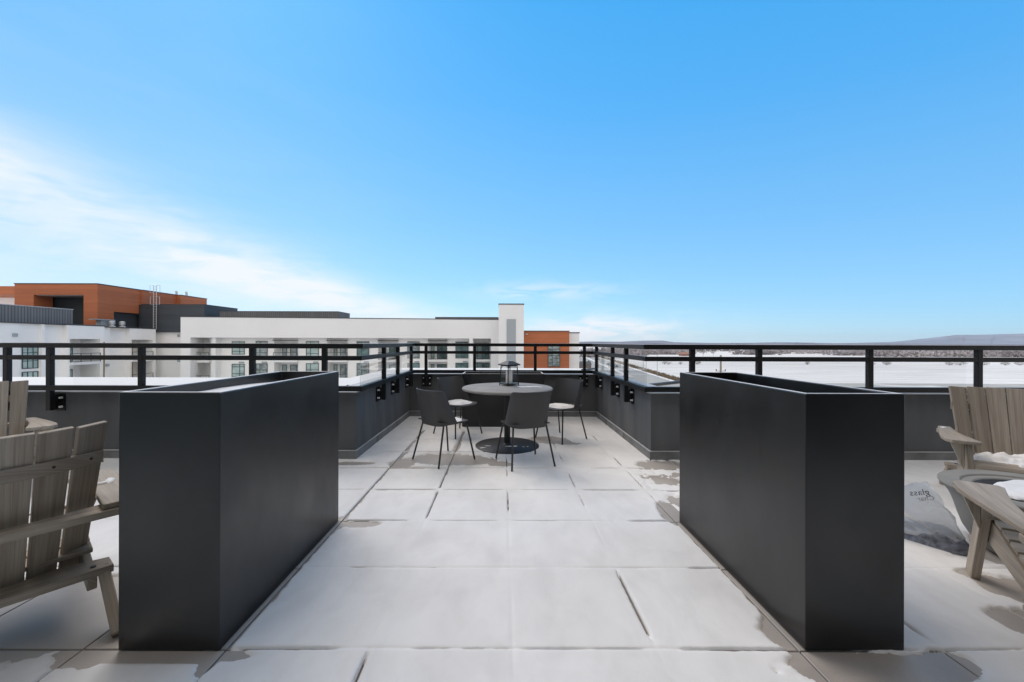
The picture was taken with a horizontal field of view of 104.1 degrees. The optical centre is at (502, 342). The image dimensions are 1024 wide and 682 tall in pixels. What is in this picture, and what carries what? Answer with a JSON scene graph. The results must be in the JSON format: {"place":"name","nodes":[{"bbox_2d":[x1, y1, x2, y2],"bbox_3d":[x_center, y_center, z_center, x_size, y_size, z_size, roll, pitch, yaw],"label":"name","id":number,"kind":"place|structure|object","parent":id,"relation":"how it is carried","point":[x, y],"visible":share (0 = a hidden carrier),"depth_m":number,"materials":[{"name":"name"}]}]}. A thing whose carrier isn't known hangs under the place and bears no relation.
{"place":"outdoors","nodes":[
{"label":"outdoors","id":0,"kind":"place"},
{"bbox_2d":[0,283,237,376],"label":"apartment building","id":1,"kind":"structure","parent":0,"point":[66,313],"depth_m":52.00,"materials":[{"name":"grey paint"}]},
{"bbox_2d":[22,348,38,368],"bbox_3d":[-49.564,1.433,41.888,0.071,2.700,1.450,0,0,0],"label":"window","id":2,"kind":"structure","parent":1,"relation":"in","point":[26,364],"depth_m":41.91,"materials":[{"name":"grey"}]},
{"bbox_2d":[22,371,38,376],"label":"window","id":3,"kind":"structure","parent":1,"relation":"in","point":[31,373],"depth_m":41.97,"materials":[{"name":"grey"}]},
{"bbox_2d":[180,303,579,377],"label":"apartment building","id":4,"kind":"structure","parent":0,"point":[506,326],"depth_m":54.56,"materials":[{"name":"grey paint"}]},
{"bbox_2d":[232,341,244,354],"bbox_3d":[-35.421,0.795,53.455,1.604,1.750,0.071,0,0,-7],"label":"window","id":5,"kind":"structure","parent":4,"relation":"in","point":[235,351],"depth_m":53.45,"materials":[{"name":"grey"}]},
{"bbox_2d":[232,364,244,376],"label":"window","id":6,"kind":"structure","parent":4,"relation":"in","point":[238,370],"depth_m":53.45,"materials":[{"name":"grey"}]},
{"bbox_2d":[256,341,267,355],"bbox_3d":[-32.483,1.063,53.792,1.489,2.370,0.071,0,0,-7],"label":"window","id":7,"kind":"structure","parent":4,"relation":"in","point":[259,351],"depth_m":53.80,"materials":[{"name":"grey"}]},
{"bbox_2d":[256,363,267,373],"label":"window","id":8,"kind":"structure","parent":4,"relation":"in","point":[261,368],"depth_m":53.80,"materials":[{"name":"grey"}]},
{"bbox_2d":[282,348,286,355],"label":"window","id":9,"kind":"structure","parent":4,"relation":"in","point":[283,349],"depth_m":56.01,"materials":[{"name":"grey glass"}]},
{"bbox_2d":[282,365,286,370],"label":"window","id":10,"kind":"structure","parent":4,"relation":"in","point":[284,367],"depth_m":56.01,"materials":[{"name":"grey"}]},
{"bbox_2d":[290,348,297,355],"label":"window","id":11,"kind":"structure","parent":4,"relation":"in","point":[291,349],"depth_m":56.18,"materials":[{"name":"grey glass"}]},
{"bbox_2d":[290,365,297,370],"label":"window","id":12,"kind":"structure","parent":4,"relation":"in","point":[292,367],"depth_m":56.17,"materials":[{"name":"grey"}]},
{"bbox_2d":[306,341,318,355],"bbox_3d":[-26.008,1.080,54.533,1.669,2.370,0.071,0,0,-7],"label":"window","id":13,"kind":"structure","parent":4,"relation":"in","point":[309,351],"depth_m":54.53,"materials":[{"name":"grey"}]},
{"bbox_2d":[306,363,318,370],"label":"window","id":14,"kind":"structure","parent":4,"relation":"in","point":[309,366],"depth_m":54.54,"materials":[{"name":"grey"}]},
{"bbox_2d":[340,343,347,355],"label":"window","id":15,"kind":"structure","parent":4,"relation":"in","point":[341,350],"depth_m":56.94,"materials":[{"name":"grey"}]},
{"bbox_2d":[340,365,347,377],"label":"window","id":16,"kind":"structure","parent":4,"relation":"in","point":[343,368],"depth_m":56.95,"materials":[{"name":"grey"}]},
{"bbox_2d":[357,341,368,355],"bbox_3d":[-19.371,1.097,55.294,1.680,2.370,0.071,0,0,-7],"label":"window","id":17,"kind":"structure","parent":4,"relation":"in","point":[360,352],"depth_m":55.29,"materials":[{"name":"grey"}]},
{"bbox_2d":[357,363,368,375],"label":"window","id":18,"kind":"structure","parent":4,"relation":"in","point":[362,368],"depth_m":55.29,"materials":[{"name":"grey"}]},
{"bbox_2d":[389,347,395,358],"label":"window","id":19,"kind":"structure","parent":4,"relation":"in","point":[391,349],"depth_m":57.71,"materials":[{"name":"grey"}]},
{"bbox_2d":[407,342,419,357],"bbox_3d":[-12.546,1.115,56.076,1.691,2.370,0.071,0,0,-7],"label":"window","id":20,"kind":"structure","parent":4,"relation":"in","point":[415,348],"depth_m":56.11,"materials":[{"name":"grey"}]},
{"bbox_2d":[407,363,419,367],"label":"window","id":21,"kind":"structure","parent":4,"relation":"in","point":[415,365],"depth_m":56.11,"materials":[{"name":"grey"}]},
{"bbox_2d":[431,346,433,358],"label":"window","id":22,"kind":"structure","parent":4,"relation":"in","point":[432,347],"depth_m":58.36,"materials":[{"name":"grey"}]},
{"bbox_2d":[437,346,446,358],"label":"window","id":23,"kind":"structure","parent":4,"relation":"in","point":[439,348],"depth_m":58.50,"materials":[{"name":"grey"}]},
{"bbox_2d":[437,364,446,367],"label":"window","id":24,"kind":"structure","parent":4,"relation":"in","point":[438,365],"depth_m":58.50,"materials":[{"name":"grey"}]},
{"bbox_2d":[455,342,467,357],"bbox_3d":[-5.845,1.133,56.843,1.813,2.370,0.071,0,0,-7],"label":"window","id":25,"kind":"structure","parent":4,"relation":"in","point":[457,348],"depth_m":56.84,"materials":[{"name":"grey glass"}]},
{"bbox_2d":[455,363,467,367],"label":"window","id":26,"kind":"structure","parent":4,"relation":"in","point":[457,365],"depth_m":56.85,"materials":[{"name":"grey"}]},
{"bbox_2d":[476,346,481,358],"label":"window","id":27,"kind":"structure","parent":4,"relation":"in","point":[478,348],"depth_m":59.12,"materials":[{"name":"grey"}]},
{"bbox_2d":[476,363,481,367],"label":"window","id":28,"kind":"structure","parent":4,"relation":"in","point":[478,365],"depth_m":59.12,"materials":[{"name":"grey"}]},
{"bbox_2d":[482,346,488,358],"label":"window","id":29,"kind":"structure","parent":4,"relation":"in","point":[484,348],"depth_m":59.23,"materials":[{"name":"grey"}]},
{"bbox_2d":[482,363,488,367],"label":"window","id":30,"kind":"structure","parent":4,"relation":"in","point":[484,365],"depth_m":59.23,"materials":[{"name":"grey glass"}]},
{"bbox_2d":[548,347,559,366],"bbox_3d":[7.145,1.882,55.960,1.700,3.100,0.071,0,0,0],"label":"window","id":31,"kind":"structure","parent":4,"relation":"in","point":[553,359],"depth_m":55.97,"materials":[{"name":"grey"}]},
{"bbox_2d":[0,431,1023,681],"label":"deck paving","id":32,"kind":"structure","parent":0,"point":[70,623],"depth_m":1.78,"materials":[{"name":"concrete"}]},
{"bbox_2d":[0,421,118,636],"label":"adirondack chair","id":33,"kind":"object","parent":32,"relation":"on","point":[44,536],"visible":0.92,"depth_m":1.77,"materials":[{"name":"grey wood"}]},
{"bbox_2d":[412,388,474,468],"bbox_3d":[-0.662,0.904,4.430,0.503,0.796,0.523,0,0,45],"label":"dining chair","id":34,"kind":"object","parent":32,"relation":"on","point":[435,409],"visible":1,"depth_m":4.21,"materials":[{"name":"plastic"}]},
{"bbox_2d":[0,416,1023,681],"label":"snow cover","id":35,"kind":"object","parent":32,"relation":"on","point":[470,578],"visible":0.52,"depth_m":2.09,"materials":[{"name":"white snow"}]},
{"bbox_2d":[0,380,57,463],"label":"adirondack chair","id":36,"kind":"object","parent":35,"relation":"on","point":[19,421],"visible":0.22,"depth_m":3.74,"materials":[{"name":"grey wood"}]},
{"bbox_2d":[119,371,338,649],"bbox_3d":[-1.413,0.759,2.303,0.429,1.094,1.225,0,0,0],"label":"planter","id":37,"kind":"object","parent":35,"relation":"on","point":[228,504],"visible":1,"depth_m":1.69,"materials":[{"name":"metal"}]},
{"bbox_2d":[433,376,481,438],"bbox_3d":[-0.647,0.904,5.689,0.523,0.796,0.503,0,0,44],"label":"dining chair","id":38,"kind":"object","parent":35,"relation":"on","point":[455,393],"visible":0.83,"depth_m":5.85,"materials":[{"name":"plastic"}]},
{"bbox_2d":[462,372,543,426],"bbox_3d":[0.003,0.897,6.345,1.260,0.824,0.430,0,0,0],"label":"planter","id":39,"kind":"object","parent":35,"relation":"on","point":[490,408],"visible":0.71,"depth_m":6.13,"materials":[{"name":"metal"}]},
{"bbox_2d":[462,382,552,453],"bbox_3d":[0.055,0.933,5.040,1.140,0.752,1.140,0,0,0],"label":"round table","id":40,"kind":"object","parent":35,"relation":"on","point":[521,445],"visible":0.94,"depth_m":4.97,"materials":[{"name":"metal"}]},
{"bbox_2d":[498,360,519,385],"bbox_3d":[0.081,0.404,5.230,0.210,0.322,0.210,0,0,-38],"label":"lantern","id":41,"kind":"object","parent":40,"relation":"on","point":[510,363],"visible":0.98,"depth_m":5.19,"materials":[{"name":"black metal"}]},
{"bbox_2d":[506,370,511,383],"bbox_3d":[0.081,0.453,5.230,0.086,0.172,0.086,0,0,0],"label":"candle","id":42,"kind":"object","parent":41,"relation":"in","point":[510,376],"visible":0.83,"depth_m":5.19,"materials":[{"name":"white wax"}]},
{"bbox_2d":[495,391,555,471],"bbox_3d":[0.237,0.906,4.322,0.503,0.796,0.523,0,0,-20],"label":"dining chair","id":43,"kind":"object","parent":35,"relation":"on","point":[527,410],"visible":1,"depth_m":4.11,"materials":[{"name":"plastic"}]},
{"bbox_2d":[679,372,904,649],"bbox_3d":[1.499,0.766,2.308,0.422,1.094,1.215,0,0,0],"label":"planter","id":44,"kind":"object","parent":35,"relation":"on","point":[791,511],"visible":1,"depth_m":1.72,"materials":[{"name":"metal"}]},
{"bbox_2d":[904,481,968,555],"bbox_3d":[2.779,1.119,2.664,0.244,0.390,0.472,0,0,-38],"label":"plastic bag","id":45,"kind":"object","parent":35,"relation":"on","point":[929,519],"visible":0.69,"depth_m":2.60,"materials":[{"name":"clear plastic"}]},
{"bbox_2d":[936,386,1023,483],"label":"adirondack chair","id":46,"kind":"object","parent":35,"relation":"on","point":[1001,456],"visible":0.9,"depth_m":3.37,"materials":[{"name":"grey wood"}]},
{"bbox_2d":[952,480,1023,609],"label":"adirondack chair","id":47,"kind":"object","parent":35,"relation":"on","point":[1001,531],"visible":1,"depth_m":2.00,"materials":[{"name":"grey wood"}]},
{"bbox_2d":[535,378,586,444],"bbox_3d":[0.793,0.908,5.419,0.523,0.796,0.503,0,0,-40],"label":"dining chair","id":48,"kind":"object","parent":32,"relation":"on","point":[566,394],"visible":0.88,"depth_m":5.55,"materials":[{"name":"plastic"}]},
{"bbox_2d":[937,469,1023,553],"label":"fire bowl","id":49,"kind":"object","parent":32,"relation":"on","point":[1012,484],"visible":0.44,"depth_m":2.63,"materials":[{"name":"concrete"}]},
{"bbox_2d":[0,368,1023,386],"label":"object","id":50,"kind":"structure","parent":0,"point":[163,381],"depth_m":11.27,"materials":[{"name":"grey paint"}]},
{"bbox_2d":[0,0,1023,342],"label":"sky","id":51,"kind":"structure","parent":0,"point":[690,171],"materials":[{"name":"blue"}]},
{"bbox_2d":[579,355,664,379],"bbox_3d":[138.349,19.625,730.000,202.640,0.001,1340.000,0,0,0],"label":"road","id":52,"kind":"structure","parent":0,"point":[632,372],"depth_m":283.85,"materials":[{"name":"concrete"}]},
{"bbox_2d":[678,352,688,355],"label":"farmhouse","id":53,"kind":"object","parent":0,"point":[683,353],"visible":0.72,"depth_m":571.50,"materials":[{"name":"brown brick"}]},
{"bbox_2d":[579,344,1023,383],"bbox_3d":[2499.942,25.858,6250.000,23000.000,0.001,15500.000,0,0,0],"label":"ground","id":54,"kind":"structure","parent":0,"point":[912,372],"depth_m":288.43,"materials":[{"name":"white snow"}]},
{"bbox_2d":[579,361,591,367],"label":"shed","id":55,"kind":"structure","parent":54,"relation":"on","point":[588,364],"depth_m":292.00,"materials":[{"name":"grey"}]},
{"bbox_2d":[582,355,673,380],"bbox_3d":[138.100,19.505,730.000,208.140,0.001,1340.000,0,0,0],"label":"road verge","id":56,"kind":"structure","parent":54,"relation":"on","point":[629,367],"depth_m":272.41,"materials":[{"name":"white snow"}]},
{"bbox_2d":[599,356,679,380],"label":"reeds","id":57,"kind":"object","parent":54,"relation":"on","point":[672,377],"visible":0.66,"depth_m":254.34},
{"bbox_2d":[716,355,725,371],"bbox_3d":[29.972,10.591,55.000,1.400,17.600,0.340,0,0,0],"label":"utility pole","id":58,"kind":"object","parent":54,"relation":"on","point":[720,365],"visible":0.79,"depth_m":54.91,"materials":[{"name":"beige"}]},
{"bbox_2d":[579,344,910,356],"bbox_3d":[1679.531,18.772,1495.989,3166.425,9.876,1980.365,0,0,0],"label":"hedgerows","id":59,"kind":"object","parent":54,"relation":"on","point":[737,352],"visible":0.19,"depth_m":638.84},
{"bbox_2d":[874,345,1023,356],"bbox_3d":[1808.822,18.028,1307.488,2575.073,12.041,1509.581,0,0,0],"label":"woodland","id":60,"kind":"object","parent":54,"relation":"on","point":[949,353],"visible":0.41,"depth_m":561.78,"materials":[{"name":"plant"}]},
{"bbox_2d":[579,341,1023,344],"bbox_3d":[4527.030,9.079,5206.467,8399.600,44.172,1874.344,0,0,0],"label":"distant hills","id":61,"kind":"structure","parent":0,"point":[668,342],"depth_m":4673.64,"materials":[{"name":"grey"}]},
{"bbox_2d":[871,334,1023,343],"bbox_3d":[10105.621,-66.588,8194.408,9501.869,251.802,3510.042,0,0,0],"label":"escarpment","id":62,"kind":"structure","parent":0,"point":[991,339],"depth_m":7351.52,"materials":[{"name":"grey"}]},
{"label":"deck base","id":63,"kind":"structure","parent":0,"visible":0},
{"bbox_2d":[7,372,1011,460],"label":"parapet wall","id":64,"kind":"structure","parent":63,"relation":"on","point":[647,424],"depth_m":4.45,"materials":[{"name":"grey paint"}]},
{"bbox_2d":[0,343,1023,412],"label":"guardrail","id":65,"kind":"object","parent":64,"relation":"on","point":[54,401],"visible":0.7,"depth_m":4.35,"materials":[{"name":"metal"}]}
]}

